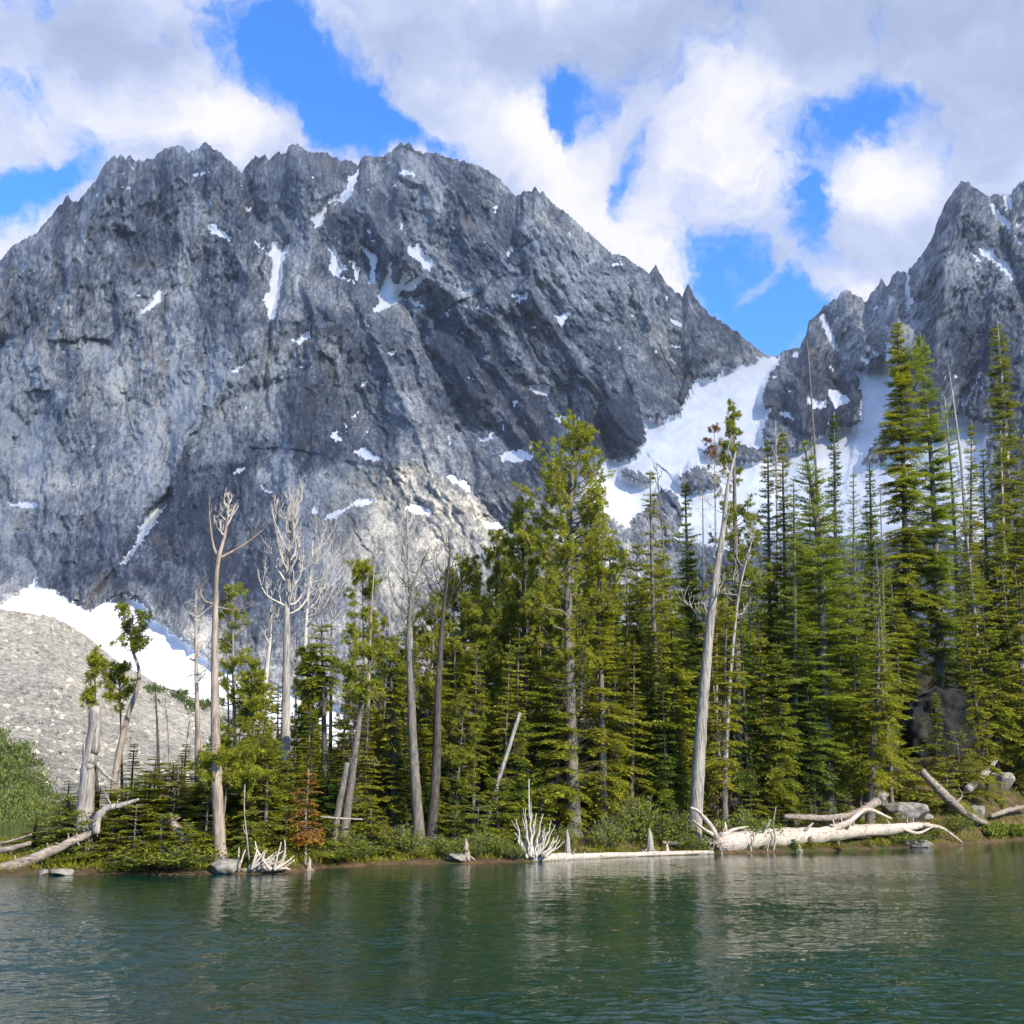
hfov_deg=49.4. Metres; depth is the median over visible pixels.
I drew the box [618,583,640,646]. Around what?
fir tree
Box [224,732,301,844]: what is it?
pine tree
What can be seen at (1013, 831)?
shrub
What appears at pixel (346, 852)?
shrub
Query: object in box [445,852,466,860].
boulder
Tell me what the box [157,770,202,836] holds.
fir tree
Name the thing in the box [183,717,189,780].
dead tree
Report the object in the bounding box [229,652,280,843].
pine tree
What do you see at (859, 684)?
fir tree
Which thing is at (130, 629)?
pine tree
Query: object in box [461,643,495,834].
fir tree
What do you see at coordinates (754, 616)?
fir tree
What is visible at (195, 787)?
pine tree
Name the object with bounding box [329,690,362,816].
fir tree
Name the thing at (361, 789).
fir tree
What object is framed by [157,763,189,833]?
fir tree
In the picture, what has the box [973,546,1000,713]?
fir tree
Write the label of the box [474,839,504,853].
shrub
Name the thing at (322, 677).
fir tree
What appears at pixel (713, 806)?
young fir
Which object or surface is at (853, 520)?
larch tree
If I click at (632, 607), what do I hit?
fir tree
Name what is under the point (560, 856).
floating log
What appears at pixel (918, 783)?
young fir
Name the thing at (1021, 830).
shrub
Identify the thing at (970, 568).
fir tree
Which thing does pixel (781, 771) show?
fir tree
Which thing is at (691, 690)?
fir tree
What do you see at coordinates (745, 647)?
fir tree
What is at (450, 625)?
pine tree
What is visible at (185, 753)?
fir tree
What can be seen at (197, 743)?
dead tree
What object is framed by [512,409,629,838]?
tall pine
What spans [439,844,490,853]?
shrub
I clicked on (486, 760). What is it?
fir tree
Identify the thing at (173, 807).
young fir
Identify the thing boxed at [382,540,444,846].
dead tree
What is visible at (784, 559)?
fir tree
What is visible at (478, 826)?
young fir
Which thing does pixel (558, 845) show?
shrub
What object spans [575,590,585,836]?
dead tree
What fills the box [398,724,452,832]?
fir tree
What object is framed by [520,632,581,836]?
fir tree
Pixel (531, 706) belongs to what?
fir tree
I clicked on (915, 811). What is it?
boulder
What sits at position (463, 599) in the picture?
pine tree
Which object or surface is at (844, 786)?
fir tree
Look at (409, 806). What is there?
fir tree
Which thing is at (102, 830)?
young fir
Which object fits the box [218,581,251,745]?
pine tree
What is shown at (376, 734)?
pine tree
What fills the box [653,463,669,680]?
dead tree
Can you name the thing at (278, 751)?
fir tree
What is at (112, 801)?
fir tree
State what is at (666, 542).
fir tree
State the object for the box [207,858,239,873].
boulder
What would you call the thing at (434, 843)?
shrub
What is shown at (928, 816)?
boulder
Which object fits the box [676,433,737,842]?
leaning snag
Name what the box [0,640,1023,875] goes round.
ground
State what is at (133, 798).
fir tree
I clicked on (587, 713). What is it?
fir tree
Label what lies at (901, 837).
shrub
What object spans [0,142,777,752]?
mountain
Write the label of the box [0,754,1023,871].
undergrowth
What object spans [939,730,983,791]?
young fir
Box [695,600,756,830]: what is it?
fir tree
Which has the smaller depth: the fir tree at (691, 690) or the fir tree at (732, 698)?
the fir tree at (691, 690)
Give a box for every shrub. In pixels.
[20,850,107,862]
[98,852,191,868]
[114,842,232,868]
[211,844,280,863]
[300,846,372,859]
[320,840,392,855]
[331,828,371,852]
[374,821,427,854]
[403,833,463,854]
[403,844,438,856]
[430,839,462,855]
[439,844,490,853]
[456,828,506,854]
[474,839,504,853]
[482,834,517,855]
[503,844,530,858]
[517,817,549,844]
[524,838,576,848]
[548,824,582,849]
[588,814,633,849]
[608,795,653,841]
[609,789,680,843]
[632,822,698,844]
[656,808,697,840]
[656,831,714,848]
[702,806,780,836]
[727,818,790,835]
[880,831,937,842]
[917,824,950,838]
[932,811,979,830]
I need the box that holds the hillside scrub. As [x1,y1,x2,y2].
[0,681,210,829]
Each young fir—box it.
[18,792,77,858]
[52,810,99,861]
[63,818,138,864]
[67,788,177,856]
[89,804,165,865]
[107,781,233,857]
[107,811,192,871]
[171,818,212,867]
[183,794,232,856]
[225,820,276,865]
[263,804,335,861]
[302,815,351,860]
[312,782,388,851]
[350,794,387,854]
[368,821,404,855]
[438,805,477,844]
[456,794,502,845]
[466,777,527,844]
[503,805,549,846]
[522,789,556,839]
[635,794,669,829]
[660,779,687,823]
[703,795,720,838]
[717,783,782,827]
[762,789,801,826]
[786,795,823,827]
[789,839,801,848]
[805,836,815,848]
[807,803,838,827]
[826,838,848,849]
[837,795,854,820]
[844,812,866,824]
[862,836,873,846]
[866,811,890,837]
[877,736,939,803]
[891,813,916,835]
[895,757,941,805]
[925,761,986,819]
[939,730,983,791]
[952,751,1009,808]
[993,784,1008,807]
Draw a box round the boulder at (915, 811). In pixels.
[880,802,929,821]
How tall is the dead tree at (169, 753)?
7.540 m
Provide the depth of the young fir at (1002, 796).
79.83 m
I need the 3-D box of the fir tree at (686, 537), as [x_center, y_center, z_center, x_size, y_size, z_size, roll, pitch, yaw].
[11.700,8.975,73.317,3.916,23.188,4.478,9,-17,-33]
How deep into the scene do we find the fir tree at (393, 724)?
55.48 m
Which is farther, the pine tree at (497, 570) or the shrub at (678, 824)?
the pine tree at (497, 570)
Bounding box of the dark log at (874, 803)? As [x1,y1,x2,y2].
[783,798,880,821]
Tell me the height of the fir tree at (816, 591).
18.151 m
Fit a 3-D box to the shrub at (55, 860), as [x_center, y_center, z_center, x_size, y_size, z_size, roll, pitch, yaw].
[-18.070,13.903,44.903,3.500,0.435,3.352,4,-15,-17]
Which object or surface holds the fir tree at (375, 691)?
on the ground
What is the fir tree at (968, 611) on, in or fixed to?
on the ground
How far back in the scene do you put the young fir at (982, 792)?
77.14 m
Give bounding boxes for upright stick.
[243,784,249,859]
[745,832,754,850]
[772,807,775,850]
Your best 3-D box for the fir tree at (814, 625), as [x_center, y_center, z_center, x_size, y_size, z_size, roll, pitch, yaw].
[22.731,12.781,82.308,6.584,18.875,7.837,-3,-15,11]
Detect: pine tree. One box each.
[78,644,111,847]
[96,659,140,800]
[108,601,153,817]
[165,781,258,822]
[184,742,276,854]
[192,714,258,800]
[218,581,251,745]
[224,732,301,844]
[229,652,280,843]
[244,722,280,765]
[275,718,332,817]
[290,689,333,777]
[291,643,334,824]
[319,740,341,799]
[333,679,372,757]
[340,558,387,748]
[353,634,419,838]
[360,700,389,810]
[370,651,422,768]
[383,588,471,776]
[417,619,471,837]
[431,692,486,836]
[433,553,493,833]
[442,593,517,834]
[445,660,482,831]
[470,528,521,826]
[481,540,547,826]
[484,593,533,827]
[497,495,555,827]
[515,541,586,767]
[527,575,596,732]
[572,537,641,756]
[701,398,774,824]
[701,422,726,820]
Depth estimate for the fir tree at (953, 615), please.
100.80 m
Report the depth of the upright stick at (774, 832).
60.61 m
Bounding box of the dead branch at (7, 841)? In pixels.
[0,833,31,844]
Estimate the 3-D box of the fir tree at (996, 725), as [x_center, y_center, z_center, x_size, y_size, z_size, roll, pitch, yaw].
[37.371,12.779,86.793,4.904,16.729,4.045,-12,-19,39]
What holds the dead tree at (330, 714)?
on the ground
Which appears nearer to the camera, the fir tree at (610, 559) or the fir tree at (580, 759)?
the fir tree at (580, 759)
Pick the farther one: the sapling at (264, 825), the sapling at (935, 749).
the sapling at (935, 749)
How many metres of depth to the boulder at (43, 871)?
42.90 m
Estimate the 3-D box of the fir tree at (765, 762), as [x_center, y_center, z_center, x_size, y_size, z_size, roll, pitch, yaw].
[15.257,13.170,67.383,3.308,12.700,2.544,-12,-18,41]
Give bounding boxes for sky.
[0,0,1023,355]
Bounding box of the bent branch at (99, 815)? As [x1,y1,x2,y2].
[91,786,138,836]
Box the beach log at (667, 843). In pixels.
[661,841,706,846]
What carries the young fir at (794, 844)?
on the ground
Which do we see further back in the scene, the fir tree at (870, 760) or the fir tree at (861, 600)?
the fir tree at (861, 600)
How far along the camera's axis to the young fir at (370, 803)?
51.43 m
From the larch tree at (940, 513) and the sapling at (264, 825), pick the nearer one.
the sapling at (264, 825)
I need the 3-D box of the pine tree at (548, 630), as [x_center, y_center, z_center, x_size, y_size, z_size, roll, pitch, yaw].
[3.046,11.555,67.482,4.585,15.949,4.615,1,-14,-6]
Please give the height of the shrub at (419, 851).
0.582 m
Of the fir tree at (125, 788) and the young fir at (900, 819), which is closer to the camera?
the fir tree at (125, 788)
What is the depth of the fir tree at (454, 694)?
59.80 m
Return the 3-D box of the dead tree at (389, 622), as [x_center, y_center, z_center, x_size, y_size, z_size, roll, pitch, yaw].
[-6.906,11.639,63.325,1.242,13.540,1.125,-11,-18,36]
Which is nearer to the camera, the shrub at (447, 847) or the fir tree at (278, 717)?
the shrub at (447, 847)
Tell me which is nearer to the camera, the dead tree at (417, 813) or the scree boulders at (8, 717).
the dead tree at (417, 813)
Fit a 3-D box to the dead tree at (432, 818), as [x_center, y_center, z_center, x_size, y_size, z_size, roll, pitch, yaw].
[-3.475,8.701,55.946,2.941,16.110,2.439,-8,-16,30]
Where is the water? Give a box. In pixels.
[0,816,1023,1023]
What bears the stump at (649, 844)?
on the ground
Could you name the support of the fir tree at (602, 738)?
on the ground
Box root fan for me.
[512,784,563,858]
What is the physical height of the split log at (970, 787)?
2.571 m
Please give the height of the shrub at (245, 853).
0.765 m
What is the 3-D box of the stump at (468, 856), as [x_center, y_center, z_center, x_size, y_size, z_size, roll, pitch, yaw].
[-2.156,15.460,50.846,0.896,1.054,0.882,-9,-17,32]
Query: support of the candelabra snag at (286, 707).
on the ground
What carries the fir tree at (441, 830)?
on the ground
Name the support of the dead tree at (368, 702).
on the ground
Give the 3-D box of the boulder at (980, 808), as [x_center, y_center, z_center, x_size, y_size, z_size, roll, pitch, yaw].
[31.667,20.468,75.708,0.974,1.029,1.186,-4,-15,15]
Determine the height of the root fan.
3.653 m
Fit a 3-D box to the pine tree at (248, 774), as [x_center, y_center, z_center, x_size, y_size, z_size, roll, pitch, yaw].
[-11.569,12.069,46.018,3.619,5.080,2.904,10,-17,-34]
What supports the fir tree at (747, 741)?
on the ground
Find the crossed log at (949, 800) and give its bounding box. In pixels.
[919,768,988,824]
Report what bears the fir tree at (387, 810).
on the ground
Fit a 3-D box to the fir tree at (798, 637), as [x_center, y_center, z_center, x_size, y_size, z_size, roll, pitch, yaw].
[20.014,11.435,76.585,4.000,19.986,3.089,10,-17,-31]
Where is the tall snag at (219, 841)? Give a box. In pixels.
[193,486,269,860]
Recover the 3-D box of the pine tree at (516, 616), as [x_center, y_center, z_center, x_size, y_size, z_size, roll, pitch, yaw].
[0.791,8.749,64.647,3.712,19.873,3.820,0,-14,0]
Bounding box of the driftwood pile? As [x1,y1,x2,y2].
[235,840,294,872]
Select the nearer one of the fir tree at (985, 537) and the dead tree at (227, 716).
the dead tree at (227, 716)
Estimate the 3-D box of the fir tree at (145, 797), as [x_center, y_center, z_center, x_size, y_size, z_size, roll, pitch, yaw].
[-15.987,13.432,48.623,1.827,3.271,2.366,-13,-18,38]
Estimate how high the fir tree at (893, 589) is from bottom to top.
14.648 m
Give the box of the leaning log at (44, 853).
[0,829,94,869]
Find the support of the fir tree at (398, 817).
on the ground
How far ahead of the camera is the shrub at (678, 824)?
59.52 m
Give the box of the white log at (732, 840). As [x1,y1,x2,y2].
[690,807,962,853]
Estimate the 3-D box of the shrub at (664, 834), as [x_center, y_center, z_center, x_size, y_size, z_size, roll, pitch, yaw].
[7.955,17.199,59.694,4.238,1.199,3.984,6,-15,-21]
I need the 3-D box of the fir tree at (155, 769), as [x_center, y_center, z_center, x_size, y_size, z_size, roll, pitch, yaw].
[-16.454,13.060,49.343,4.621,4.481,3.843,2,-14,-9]
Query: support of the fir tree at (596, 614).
on the ground
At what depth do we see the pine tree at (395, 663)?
60.37 m
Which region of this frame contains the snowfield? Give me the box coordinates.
[0,497,355,745]
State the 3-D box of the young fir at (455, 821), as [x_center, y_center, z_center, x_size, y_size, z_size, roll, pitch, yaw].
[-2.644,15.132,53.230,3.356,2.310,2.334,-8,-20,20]
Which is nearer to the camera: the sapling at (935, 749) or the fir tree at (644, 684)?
the fir tree at (644, 684)
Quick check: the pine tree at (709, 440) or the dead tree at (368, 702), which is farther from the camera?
the pine tree at (709, 440)
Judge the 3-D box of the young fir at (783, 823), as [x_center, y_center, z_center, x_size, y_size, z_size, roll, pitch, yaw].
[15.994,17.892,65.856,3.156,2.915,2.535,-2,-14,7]
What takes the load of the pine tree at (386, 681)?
on the ground
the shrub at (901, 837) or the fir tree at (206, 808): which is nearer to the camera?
the fir tree at (206, 808)
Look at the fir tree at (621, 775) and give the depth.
70.56 m
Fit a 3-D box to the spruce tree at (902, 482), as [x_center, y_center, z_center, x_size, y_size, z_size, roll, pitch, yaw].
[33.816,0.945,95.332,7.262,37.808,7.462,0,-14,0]
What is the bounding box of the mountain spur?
[778,180,1023,664]
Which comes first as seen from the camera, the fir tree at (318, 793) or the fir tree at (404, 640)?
the fir tree at (318, 793)
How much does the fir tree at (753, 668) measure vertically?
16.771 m
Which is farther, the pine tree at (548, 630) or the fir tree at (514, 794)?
the pine tree at (548, 630)
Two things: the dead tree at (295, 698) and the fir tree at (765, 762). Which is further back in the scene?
the fir tree at (765, 762)
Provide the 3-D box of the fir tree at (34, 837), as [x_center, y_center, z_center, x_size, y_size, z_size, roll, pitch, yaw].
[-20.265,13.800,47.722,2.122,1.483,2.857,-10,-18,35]
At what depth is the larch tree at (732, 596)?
88.67 m
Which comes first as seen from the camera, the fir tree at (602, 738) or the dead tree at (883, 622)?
the fir tree at (602, 738)
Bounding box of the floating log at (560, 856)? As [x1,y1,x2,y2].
[524,844,713,860]
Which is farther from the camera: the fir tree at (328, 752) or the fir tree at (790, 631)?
the fir tree at (790, 631)
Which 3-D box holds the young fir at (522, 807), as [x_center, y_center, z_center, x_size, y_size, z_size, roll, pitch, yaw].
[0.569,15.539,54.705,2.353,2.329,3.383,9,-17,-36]
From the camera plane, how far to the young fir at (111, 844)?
44.58 m
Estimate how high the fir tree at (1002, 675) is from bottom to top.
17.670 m
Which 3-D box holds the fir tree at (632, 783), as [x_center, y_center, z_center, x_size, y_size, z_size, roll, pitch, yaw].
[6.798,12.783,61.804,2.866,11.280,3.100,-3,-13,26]
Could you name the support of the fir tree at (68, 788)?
on the ground
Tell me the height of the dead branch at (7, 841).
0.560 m
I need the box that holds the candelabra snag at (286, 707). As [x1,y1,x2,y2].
[257,477,317,844]
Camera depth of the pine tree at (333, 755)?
62.69 m
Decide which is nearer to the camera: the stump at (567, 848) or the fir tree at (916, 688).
the stump at (567, 848)
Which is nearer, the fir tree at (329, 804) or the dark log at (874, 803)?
the fir tree at (329, 804)
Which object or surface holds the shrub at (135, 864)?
on the ground
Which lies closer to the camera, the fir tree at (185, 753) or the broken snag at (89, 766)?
the broken snag at (89, 766)
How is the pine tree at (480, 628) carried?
on the ground
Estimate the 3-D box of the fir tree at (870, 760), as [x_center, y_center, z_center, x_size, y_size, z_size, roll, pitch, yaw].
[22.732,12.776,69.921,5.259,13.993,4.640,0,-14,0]
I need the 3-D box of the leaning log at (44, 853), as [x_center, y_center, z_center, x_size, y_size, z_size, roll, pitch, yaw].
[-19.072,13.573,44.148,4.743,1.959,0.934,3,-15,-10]
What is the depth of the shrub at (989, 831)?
73.29 m
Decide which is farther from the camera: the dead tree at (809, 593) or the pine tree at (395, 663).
the dead tree at (809, 593)
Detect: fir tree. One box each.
[1,817,56,850]
[25,785,122,843]
[26,793,101,845]
[41,779,76,840]
[43,794,76,841]
[91,771,193,852]
[94,755,183,847]
[94,789,121,841]
[95,783,140,848]
[108,783,144,846]
[112,742,146,816]
[135,783,153,838]
[140,773,192,823]
[151,769,203,839]
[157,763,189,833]
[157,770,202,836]
[167,755,200,801]
[173,742,194,794]
[181,781,240,847]
[182,780,274,852]
[191,780,227,852]
[201,757,297,849]
[204,734,243,835]
[237,758,326,847]
[242,691,259,804]
[245,712,302,837]
[247,703,275,836]
[268,686,296,836]
[276,747,320,848]
[278,706,332,848]
[294,619,345,830]
[297,717,339,812]
[297,757,334,847]
[303,748,385,843]
[318,663,384,819]
[323,748,377,838]
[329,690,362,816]
[345,708,388,840]
[346,747,375,840]
[359,743,386,838]
[360,663,382,822]
[368,664,443,836]
[369,687,408,834]
[370,636,407,841]
[375,711,410,833]
[378,719,428,834]
[383,631,428,833]
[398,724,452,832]
[410,742,447,836]
[417,671,432,760]
[418,689,475,839]
[419,636,484,836]
[438,710,476,836]
[458,659,503,823]
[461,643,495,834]
[469,605,492,818]
[482,584,501,789]
[482,633,554,827]
[482,645,531,840]
[484,706,543,839]
[488,623,536,811]
[505,646,603,835]
[520,571,543,781]
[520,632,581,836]
[522,668,587,829]
[526,537,573,820]
[531,579,586,830]
[546,680,606,816]
[550,564,647,828]
[574,538,618,821]
[577,552,622,721]
[577,667,622,834]
[581,632,615,831]
[584,576,642,802]
[586,617,642,823]
[599,532,627,769]
[606,641,658,825]
[610,542,659,740]
[614,576,661,804]
[616,584,666,816]
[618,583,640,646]
[622,645,663,820]
[625,549,712,824]
[625,617,683,813]
[629,590,713,819]
[634,470,672,821]
[634,665,690,822]
[644,627,674,684]
[653,515,684,659]
[663,708,691,832]
[666,613,717,810]
[667,548,732,794]
[669,479,721,812]
[672,590,694,717]
[677,569,711,812]
[693,588,748,812]
[693,598,732,792]
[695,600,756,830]
[704,599,744,814]
[708,616,759,813]
[718,556,760,808]
[720,595,774,797]
[728,580,768,813]
[738,545,767,796]
[742,577,796,817]
[743,596,766,802]
[746,625,794,818]
[750,553,802,822]
[753,593,800,792]
[754,439,782,822]
[754,606,832,824]
[755,642,807,826]
[768,429,806,822]
[772,582,802,806]
[786,636,847,825]
[787,543,818,812]
[788,579,850,707]
[789,522,811,581]
[789,562,853,777]
[792,563,859,814]
[815,412,863,803]
[816,556,862,784]
[816,588,903,819]
[823,533,850,685]
[823,670,855,813]
[828,572,869,736]
[828,586,865,812]
[838,569,886,788]
[841,605,917,823]
[848,583,864,639]
[852,460,904,786]
[852,503,907,712]
[852,577,907,768]
[857,612,908,733]
[867,585,915,802]
[876,578,918,745]
[880,568,922,751]
[880,593,911,742]
[887,604,925,735]
[919,555,970,689]
[947,530,993,695]
[952,421,989,691]
[953,570,1023,771]
[955,509,1004,762]
[955,592,1006,805]
[972,445,1002,720]
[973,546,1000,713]
[977,510,1023,735]
[986,430,1022,720]
[989,563,1021,765]
[995,567,1023,774]
[997,434,1023,705]
[998,582,1023,794]
[1012,535,1023,622]
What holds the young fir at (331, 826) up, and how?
on the ground
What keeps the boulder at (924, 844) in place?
on the ground
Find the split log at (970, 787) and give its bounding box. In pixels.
[964,758,998,793]
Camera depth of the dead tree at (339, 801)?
49.66 m
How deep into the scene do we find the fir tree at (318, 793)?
53.03 m
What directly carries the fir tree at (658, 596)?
on the ground
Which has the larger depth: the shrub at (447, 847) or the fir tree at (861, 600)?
the fir tree at (861, 600)
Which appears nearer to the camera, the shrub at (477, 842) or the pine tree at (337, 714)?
the shrub at (477, 842)
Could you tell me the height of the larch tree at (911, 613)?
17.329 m
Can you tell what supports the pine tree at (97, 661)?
on the ground
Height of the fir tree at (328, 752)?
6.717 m
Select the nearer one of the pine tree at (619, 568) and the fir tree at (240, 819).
the fir tree at (240, 819)
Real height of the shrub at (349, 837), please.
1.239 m
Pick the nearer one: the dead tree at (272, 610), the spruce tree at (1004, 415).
the dead tree at (272, 610)
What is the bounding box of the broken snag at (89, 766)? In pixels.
[71,701,117,852]
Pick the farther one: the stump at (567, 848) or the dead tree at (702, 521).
the dead tree at (702, 521)
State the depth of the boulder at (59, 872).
42.78 m
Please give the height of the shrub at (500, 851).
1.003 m
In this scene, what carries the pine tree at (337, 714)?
on the ground
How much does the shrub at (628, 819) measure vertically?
2.472 m
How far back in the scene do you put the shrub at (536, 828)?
53.96 m
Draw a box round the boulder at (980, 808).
[970,805,984,818]
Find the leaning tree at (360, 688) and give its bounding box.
[334,630,393,844]
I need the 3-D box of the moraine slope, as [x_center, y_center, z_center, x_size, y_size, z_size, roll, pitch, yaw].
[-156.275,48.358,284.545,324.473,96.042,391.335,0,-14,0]
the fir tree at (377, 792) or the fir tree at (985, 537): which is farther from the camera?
the fir tree at (985, 537)
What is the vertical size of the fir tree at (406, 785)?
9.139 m
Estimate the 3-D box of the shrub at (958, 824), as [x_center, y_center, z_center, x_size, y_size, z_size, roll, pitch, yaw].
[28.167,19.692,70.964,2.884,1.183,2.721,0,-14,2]
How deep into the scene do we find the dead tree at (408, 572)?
58.74 m
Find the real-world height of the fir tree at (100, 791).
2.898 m
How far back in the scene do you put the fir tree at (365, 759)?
53.81 m
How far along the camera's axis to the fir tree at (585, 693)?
73.34 m
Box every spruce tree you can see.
[871,319,952,696]
[980,320,1023,661]
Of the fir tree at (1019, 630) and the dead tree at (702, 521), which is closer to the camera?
the dead tree at (702, 521)
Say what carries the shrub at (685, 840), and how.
on the ground
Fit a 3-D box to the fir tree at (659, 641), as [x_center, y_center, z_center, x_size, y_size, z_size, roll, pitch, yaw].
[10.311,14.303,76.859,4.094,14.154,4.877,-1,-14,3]
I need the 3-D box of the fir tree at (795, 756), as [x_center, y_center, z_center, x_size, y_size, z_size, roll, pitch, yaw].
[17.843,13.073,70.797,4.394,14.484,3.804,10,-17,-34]
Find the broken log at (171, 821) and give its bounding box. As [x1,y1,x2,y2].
[165,814,185,845]
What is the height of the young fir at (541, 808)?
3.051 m
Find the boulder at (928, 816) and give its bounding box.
[921,813,932,820]
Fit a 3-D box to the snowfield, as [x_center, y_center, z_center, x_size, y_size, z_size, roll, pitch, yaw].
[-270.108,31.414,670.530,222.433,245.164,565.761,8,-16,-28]
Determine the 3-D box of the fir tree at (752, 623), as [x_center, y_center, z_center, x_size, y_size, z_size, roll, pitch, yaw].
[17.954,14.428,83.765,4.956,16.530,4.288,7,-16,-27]
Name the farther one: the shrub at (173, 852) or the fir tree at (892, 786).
the fir tree at (892, 786)
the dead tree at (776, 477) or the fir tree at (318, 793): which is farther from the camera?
the dead tree at (776, 477)
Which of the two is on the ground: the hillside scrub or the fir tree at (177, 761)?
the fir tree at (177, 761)
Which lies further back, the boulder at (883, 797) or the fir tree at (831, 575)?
the fir tree at (831, 575)
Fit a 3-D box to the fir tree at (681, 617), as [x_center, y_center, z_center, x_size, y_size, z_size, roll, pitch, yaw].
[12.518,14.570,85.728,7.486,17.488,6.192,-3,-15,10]
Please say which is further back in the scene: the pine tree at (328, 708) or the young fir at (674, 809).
the young fir at (674, 809)
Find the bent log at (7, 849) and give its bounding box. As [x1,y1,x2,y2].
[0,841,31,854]
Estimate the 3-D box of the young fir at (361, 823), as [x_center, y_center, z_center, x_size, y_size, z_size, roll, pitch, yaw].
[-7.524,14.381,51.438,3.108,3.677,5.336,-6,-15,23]
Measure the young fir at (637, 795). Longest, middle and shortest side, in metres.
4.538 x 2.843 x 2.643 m
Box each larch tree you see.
[657,573,694,762]
[673,535,699,811]
[726,534,746,808]
[746,536,775,750]
[758,440,913,826]
[759,480,833,827]
[842,466,873,797]
[859,529,906,783]
[895,543,931,696]
[896,333,972,688]
[938,396,967,688]
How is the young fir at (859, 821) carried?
on the ground
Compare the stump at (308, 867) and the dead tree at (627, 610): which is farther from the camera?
the dead tree at (627, 610)
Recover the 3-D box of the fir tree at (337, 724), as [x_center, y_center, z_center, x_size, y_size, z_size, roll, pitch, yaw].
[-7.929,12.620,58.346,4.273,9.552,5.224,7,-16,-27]
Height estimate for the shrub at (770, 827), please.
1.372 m
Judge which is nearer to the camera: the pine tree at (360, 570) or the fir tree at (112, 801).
the fir tree at (112, 801)
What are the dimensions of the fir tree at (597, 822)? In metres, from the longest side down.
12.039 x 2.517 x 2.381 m
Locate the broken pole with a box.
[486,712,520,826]
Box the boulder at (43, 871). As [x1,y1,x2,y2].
[39,869,47,874]
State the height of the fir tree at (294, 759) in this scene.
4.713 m
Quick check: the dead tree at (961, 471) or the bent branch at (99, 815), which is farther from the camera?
the dead tree at (961, 471)
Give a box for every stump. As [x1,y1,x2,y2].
[306,856,313,870]
[462,838,474,861]
[564,830,571,853]
[643,828,655,851]
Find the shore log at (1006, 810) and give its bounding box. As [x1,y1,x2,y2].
[989,804,1023,817]
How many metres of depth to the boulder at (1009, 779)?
83.55 m
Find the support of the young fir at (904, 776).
on the ground
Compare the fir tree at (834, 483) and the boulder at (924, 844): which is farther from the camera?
the fir tree at (834, 483)
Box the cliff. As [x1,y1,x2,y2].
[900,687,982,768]
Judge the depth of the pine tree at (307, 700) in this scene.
56.42 m
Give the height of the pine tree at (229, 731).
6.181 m
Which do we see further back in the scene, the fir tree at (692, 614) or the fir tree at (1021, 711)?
the fir tree at (1021, 711)
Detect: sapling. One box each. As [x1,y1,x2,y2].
[228,744,293,856]
[285,771,326,863]
[917,693,949,777]
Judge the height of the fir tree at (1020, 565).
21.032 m
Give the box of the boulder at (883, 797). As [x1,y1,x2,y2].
[862,789,888,807]
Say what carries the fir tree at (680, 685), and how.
on the ground
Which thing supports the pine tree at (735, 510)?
on the ground
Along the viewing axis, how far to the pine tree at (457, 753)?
64.23 m
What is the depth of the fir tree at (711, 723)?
67.80 m
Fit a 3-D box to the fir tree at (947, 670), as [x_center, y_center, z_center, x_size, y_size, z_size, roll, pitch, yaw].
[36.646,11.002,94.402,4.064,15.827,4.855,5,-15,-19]
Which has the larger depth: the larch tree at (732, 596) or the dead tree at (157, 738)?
the larch tree at (732, 596)
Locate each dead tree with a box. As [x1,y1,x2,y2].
[152,683,162,812]
[163,693,172,788]
[179,591,229,819]
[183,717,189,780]
[223,625,231,807]
[258,547,283,803]
[290,611,302,755]
[299,502,354,794]
[328,762,349,849]
[329,591,335,751]
[365,551,375,837]
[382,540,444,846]
[386,604,394,663]
[398,504,429,836]
[413,525,479,840]
[538,586,543,828]
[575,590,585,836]
[621,547,631,802]
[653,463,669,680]
[698,475,707,816]
[718,523,756,819]
[744,493,754,816]
[768,422,781,818]
[805,339,819,523]
[807,494,813,811]
[876,486,886,770]
[948,364,975,717]
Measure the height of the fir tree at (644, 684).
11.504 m
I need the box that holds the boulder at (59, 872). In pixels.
[51,868,73,875]
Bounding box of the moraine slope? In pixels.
[0,609,339,814]
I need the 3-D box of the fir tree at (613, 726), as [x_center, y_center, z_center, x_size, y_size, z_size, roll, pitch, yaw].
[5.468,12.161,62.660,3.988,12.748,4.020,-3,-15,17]
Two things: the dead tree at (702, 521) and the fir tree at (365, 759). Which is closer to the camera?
the fir tree at (365, 759)
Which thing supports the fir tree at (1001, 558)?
on the ground
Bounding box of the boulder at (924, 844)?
[904,839,933,847]
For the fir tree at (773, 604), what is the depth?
74.12 m
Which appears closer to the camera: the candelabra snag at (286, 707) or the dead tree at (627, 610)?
the candelabra snag at (286, 707)
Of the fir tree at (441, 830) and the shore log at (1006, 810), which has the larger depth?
the shore log at (1006, 810)
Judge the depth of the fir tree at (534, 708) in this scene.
75.08 m
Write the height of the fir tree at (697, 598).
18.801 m
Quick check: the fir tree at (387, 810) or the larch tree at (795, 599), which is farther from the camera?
the larch tree at (795, 599)
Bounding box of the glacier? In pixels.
[582,355,993,550]
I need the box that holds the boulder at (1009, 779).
[990,772,1014,791]
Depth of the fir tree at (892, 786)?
73.35 m
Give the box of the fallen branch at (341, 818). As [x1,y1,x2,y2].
[320,816,362,819]
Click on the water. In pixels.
(929, 935)
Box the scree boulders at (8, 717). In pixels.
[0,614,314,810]
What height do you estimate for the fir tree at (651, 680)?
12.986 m
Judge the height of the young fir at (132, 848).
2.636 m
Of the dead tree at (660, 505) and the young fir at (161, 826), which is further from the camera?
the dead tree at (660, 505)
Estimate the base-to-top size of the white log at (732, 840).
2.940 m
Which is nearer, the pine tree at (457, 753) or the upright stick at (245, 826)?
the upright stick at (245, 826)

